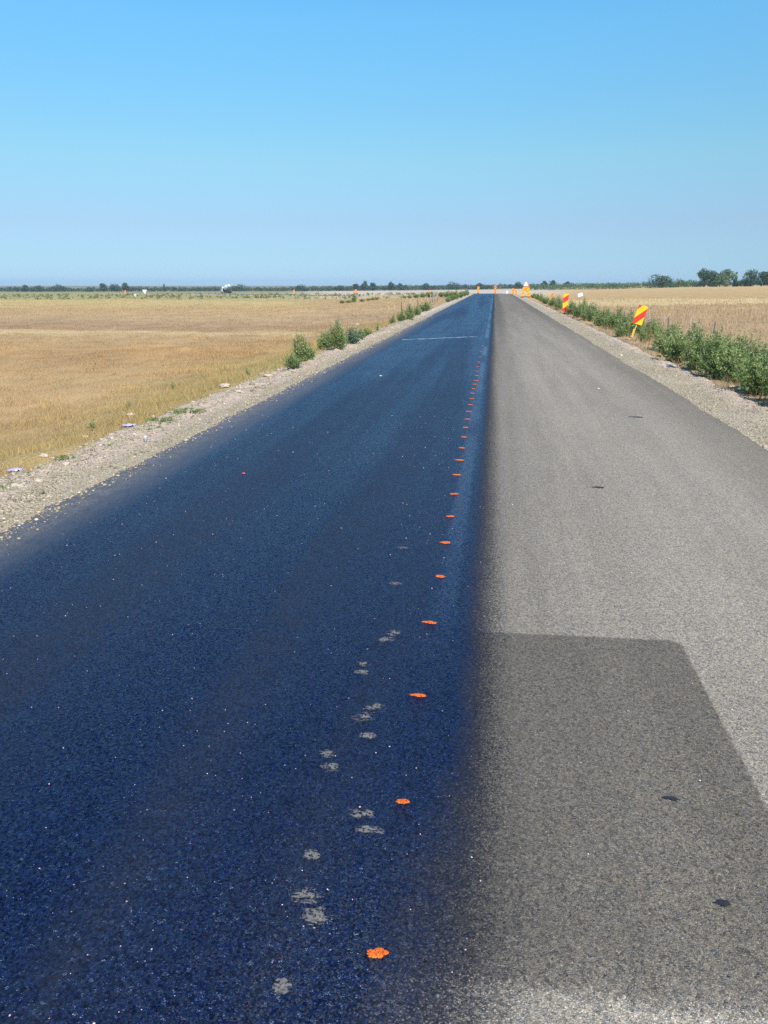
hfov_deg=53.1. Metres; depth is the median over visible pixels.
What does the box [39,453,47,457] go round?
stone
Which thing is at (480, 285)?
tree
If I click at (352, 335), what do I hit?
weed plant
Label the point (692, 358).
weed plant
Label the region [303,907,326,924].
footprint
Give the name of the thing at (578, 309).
weed plant
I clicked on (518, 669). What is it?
road
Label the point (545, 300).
weed plant
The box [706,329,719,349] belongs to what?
weed plant
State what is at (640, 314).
marker board
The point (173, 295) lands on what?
field scrub
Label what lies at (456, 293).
weed plant
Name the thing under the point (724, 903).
tar scrap
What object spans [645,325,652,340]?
weed plant
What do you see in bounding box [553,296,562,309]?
weed plant
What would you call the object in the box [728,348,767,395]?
weed plant
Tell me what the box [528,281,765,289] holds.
green belt
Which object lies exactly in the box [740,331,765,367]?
weed plant
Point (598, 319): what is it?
weed plant
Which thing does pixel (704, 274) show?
tree
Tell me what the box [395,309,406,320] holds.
weed plant
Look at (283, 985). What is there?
footprint
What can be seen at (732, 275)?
tree
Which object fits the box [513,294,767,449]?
gravel shoulder
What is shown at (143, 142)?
sky
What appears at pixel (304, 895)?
footprint
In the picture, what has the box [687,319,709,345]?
weed plant
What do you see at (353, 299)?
weed plant
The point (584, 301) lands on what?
weed plant
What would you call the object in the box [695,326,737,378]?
weed plant
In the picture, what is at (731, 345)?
weed plant
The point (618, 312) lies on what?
weed plant
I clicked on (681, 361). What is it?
weed plant
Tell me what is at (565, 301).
marker board
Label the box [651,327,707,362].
weed plant
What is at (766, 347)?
weed plant
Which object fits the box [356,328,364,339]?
weed plant
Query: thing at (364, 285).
tree
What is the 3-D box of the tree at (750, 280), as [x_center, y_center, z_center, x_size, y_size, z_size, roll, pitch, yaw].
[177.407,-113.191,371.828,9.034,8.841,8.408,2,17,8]
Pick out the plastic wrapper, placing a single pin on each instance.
(15, 469)
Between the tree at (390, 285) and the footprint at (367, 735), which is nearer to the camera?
the footprint at (367, 735)
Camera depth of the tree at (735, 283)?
375.11 m
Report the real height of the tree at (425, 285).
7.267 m
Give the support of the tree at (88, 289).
on the field
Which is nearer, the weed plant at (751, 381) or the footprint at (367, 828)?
the footprint at (367, 828)
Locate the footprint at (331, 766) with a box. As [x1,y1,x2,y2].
[320,763,337,769]
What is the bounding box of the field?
[0,285,767,476]
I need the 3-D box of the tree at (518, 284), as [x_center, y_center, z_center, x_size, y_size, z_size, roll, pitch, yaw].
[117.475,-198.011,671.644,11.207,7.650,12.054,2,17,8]
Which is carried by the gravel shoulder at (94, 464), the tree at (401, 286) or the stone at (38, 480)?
the stone at (38, 480)
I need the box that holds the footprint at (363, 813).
[351,809,372,817]
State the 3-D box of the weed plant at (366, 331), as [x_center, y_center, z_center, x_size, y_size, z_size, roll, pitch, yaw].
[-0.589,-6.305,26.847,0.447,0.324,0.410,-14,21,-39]
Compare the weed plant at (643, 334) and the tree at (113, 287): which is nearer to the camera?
the weed plant at (643, 334)
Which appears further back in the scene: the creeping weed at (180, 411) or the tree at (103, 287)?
the tree at (103, 287)
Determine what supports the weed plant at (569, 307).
on the field
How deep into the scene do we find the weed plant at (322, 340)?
22.55 m
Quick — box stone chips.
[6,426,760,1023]
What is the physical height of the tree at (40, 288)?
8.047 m
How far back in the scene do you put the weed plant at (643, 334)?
25.67 m
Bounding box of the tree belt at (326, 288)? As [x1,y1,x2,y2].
[0,283,754,291]
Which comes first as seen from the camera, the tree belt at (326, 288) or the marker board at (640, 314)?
the marker board at (640, 314)
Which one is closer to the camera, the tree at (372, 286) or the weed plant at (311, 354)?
the weed plant at (311, 354)
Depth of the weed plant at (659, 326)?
31.15 m
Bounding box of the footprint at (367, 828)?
[356,825,382,833]
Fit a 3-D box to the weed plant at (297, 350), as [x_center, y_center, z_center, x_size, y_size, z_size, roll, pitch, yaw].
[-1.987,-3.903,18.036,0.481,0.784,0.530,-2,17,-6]
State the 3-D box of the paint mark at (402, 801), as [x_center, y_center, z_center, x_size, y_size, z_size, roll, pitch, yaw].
[0.064,0.989,2.627,0.049,0.004,0.027,2,17,8]
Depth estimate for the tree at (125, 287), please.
723.05 m
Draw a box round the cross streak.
[402,336,473,339]
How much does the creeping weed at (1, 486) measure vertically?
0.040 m
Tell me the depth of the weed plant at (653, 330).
29.34 m
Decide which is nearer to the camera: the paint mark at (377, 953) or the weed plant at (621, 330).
the paint mark at (377, 953)
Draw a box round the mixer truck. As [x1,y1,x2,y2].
[221,284,231,292]
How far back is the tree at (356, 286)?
728.33 m
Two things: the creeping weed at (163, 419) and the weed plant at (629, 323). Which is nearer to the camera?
the creeping weed at (163, 419)
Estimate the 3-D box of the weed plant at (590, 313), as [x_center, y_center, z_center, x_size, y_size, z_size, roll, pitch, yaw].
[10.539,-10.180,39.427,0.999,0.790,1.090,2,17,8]
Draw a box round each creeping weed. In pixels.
[0,480,24,491]
[52,454,74,459]
[143,415,179,423]
[162,407,206,413]
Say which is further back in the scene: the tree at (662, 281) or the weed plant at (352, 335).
the tree at (662, 281)
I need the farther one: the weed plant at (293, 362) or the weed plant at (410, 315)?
the weed plant at (410, 315)
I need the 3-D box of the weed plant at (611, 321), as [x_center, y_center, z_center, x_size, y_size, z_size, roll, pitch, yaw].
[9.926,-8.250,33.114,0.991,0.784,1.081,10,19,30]
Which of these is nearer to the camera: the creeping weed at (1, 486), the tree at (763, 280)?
the creeping weed at (1, 486)
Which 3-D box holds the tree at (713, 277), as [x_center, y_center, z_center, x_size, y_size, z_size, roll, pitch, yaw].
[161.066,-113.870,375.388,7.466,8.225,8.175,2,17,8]
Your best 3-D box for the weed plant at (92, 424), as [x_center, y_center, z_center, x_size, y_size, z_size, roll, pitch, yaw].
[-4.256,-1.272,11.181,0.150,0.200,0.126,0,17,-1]
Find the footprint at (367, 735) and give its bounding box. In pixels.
[360,733,375,737]
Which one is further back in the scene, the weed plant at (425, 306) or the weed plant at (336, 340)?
the weed plant at (425, 306)
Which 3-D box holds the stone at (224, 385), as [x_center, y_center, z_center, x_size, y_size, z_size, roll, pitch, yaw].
[-2.970,-2.348,14.312,0.221,0.105,0.158,2,17,8]
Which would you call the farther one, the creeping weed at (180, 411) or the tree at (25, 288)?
the tree at (25, 288)
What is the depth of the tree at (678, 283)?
386.29 m
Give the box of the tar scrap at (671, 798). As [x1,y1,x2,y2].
[662,796,679,800]
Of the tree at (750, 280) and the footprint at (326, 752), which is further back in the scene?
the tree at (750, 280)
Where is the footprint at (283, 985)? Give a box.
[272,977,291,993]
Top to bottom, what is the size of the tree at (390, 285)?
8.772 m
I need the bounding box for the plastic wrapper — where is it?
[7,467,22,471]
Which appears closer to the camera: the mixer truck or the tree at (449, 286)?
the mixer truck
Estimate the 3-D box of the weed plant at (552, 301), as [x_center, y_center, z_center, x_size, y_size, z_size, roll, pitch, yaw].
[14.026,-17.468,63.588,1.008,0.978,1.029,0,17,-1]
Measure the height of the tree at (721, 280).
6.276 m
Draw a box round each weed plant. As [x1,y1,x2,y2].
[87,418,97,430]
[281,352,304,368]
[291,329,309,360]
[302,344,315,360]
[316,329,333,348]
[326,317,350,348]
[345,325,362,343]
[351,293,356,301]
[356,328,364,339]
[363,328,374,335]
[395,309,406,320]
[404,304,415,319]
[413,306,420,314]
[417,302,433,310]
[453,290,458,298]
[541,297,550,303]
[548,295,558,306]
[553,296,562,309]
[565,299,576,314]
[570,304,589,317]
[578,297,588,309]
[580,306,599,321]
[588,301,600,313]
[592,309,609,326]
[600,312,626,329]
[609,304,623,323]
[613,323,631,336]
[615,311,636,332]
[635,322,646,333]
[637,329,651,341]
[641,317,660,332]
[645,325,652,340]
[647,321,658,338]
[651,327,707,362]
[652,322,689,351]
[654,319,665,334]
[677,343,690,363]
[679,326,712,370]
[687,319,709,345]
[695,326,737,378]
[700,341,765,383]
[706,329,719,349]
[710,335,749,359]
[720,332,734,348]
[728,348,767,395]
[733,329,748,355]
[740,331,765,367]
[758,341,767,360]
[758,364,767,394]
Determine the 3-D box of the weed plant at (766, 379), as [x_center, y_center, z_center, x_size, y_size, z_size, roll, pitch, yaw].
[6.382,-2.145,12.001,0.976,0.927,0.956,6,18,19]
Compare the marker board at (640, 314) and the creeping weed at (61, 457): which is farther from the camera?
the marker board at (640, 314)
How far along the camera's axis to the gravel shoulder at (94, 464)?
9.09 m
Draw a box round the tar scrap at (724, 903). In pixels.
[714,899,730,906]
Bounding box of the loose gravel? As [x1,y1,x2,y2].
[0,312,767,545]
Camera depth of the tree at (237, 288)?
732.62 m
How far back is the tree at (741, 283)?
374.07 m
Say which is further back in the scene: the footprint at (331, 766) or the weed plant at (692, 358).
the weed plant at (692, 358)
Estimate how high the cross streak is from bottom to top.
0.001 m
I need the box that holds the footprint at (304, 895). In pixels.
[290,890,319,902]
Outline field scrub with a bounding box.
[0,292,446,299]
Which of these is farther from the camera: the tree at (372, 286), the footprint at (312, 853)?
the tree at (372, 286)
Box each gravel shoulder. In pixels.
[0,293,472,529]
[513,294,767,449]
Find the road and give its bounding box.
[0,293,767,1023]
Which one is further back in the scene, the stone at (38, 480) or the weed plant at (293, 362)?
the weed plant at (293, 362)
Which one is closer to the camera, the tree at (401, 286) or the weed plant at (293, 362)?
the weed plant at (293, 362)
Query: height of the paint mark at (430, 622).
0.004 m
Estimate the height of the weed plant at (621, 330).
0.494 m
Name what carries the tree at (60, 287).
on the field
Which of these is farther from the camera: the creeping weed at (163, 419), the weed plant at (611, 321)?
the weed plant at (611, 321)
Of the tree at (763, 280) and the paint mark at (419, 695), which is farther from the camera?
the tree at (763, 280)
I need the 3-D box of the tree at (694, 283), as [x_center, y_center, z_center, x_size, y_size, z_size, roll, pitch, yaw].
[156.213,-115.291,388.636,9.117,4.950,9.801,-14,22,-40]
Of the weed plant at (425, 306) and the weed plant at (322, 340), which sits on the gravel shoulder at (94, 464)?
the weed plant at (425, 306)
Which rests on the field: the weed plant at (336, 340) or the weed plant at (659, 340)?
the weed plant at (659, 340)
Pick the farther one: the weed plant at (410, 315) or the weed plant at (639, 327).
the weed plant at (410, 315)
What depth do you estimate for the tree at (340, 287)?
733.13 m
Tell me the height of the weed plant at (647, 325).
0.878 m
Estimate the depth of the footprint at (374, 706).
3.21 m
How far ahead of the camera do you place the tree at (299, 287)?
731.89 m
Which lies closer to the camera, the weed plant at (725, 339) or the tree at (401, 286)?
the weed plant at (725, 339)
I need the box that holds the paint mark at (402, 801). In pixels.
[396,799,409,803]
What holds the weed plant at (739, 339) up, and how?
on the field
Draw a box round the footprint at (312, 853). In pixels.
[304,849,319,858]
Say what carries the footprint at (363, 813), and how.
on the road
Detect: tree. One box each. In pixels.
[21,285,27,291]
[29,285,44,291]
[51,284,69,291]
[83,287,93,291]
[99,283,107,291]
[109,283,120,291]
[122,283,129,291]
[230,284,249,290]
[295,284,307,290]
[335,285,344,290]
[352,283,359,289]
[360,281,369,290]
[369,283,376,290]
[387,281,394,289]
[396,283,404,289]
[421,283,430,289]
[444,282,460,289]
[475,283,485,289]
[512,281,524,288]
[645,274,676,287]
[666,278,690,286]
[684,280,699,286]
[696,268,713,286]
[706,270,720,286]
[710,275,728,286]
[717,269,737,286]
[732,272,738,286]
[737,279,748,286]
[742,269,760,285]
[753,271,767,285]
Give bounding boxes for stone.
[34,479,43,482]
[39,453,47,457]
[219,383,229,387]
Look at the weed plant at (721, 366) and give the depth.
14.94 m
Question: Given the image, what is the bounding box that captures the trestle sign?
[521,281,530,296]
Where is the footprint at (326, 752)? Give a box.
[321,750,333,756]
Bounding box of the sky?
[0,0,767,285]
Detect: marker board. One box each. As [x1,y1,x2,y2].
[561,294,568,314]
[631,305,647,337]
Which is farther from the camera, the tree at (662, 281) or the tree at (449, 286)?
the tree at (449, 286)
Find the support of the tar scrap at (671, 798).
on the road
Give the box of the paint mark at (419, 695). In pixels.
[410,693,425,696]
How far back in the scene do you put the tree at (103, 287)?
728.83 m
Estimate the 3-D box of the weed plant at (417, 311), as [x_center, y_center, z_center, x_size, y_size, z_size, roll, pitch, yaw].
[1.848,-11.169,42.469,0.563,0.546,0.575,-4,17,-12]
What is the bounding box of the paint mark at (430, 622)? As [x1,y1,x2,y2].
[421,621,436,623]
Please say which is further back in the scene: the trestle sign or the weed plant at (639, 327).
the trestle sign
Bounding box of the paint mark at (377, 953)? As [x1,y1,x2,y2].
[367,948,388,957]
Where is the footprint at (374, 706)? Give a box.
[363,702,379,709]
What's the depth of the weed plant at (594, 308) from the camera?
42.09 m
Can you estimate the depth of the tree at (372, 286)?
728.43 m
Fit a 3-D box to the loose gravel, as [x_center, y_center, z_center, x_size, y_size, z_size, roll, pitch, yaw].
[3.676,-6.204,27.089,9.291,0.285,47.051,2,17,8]

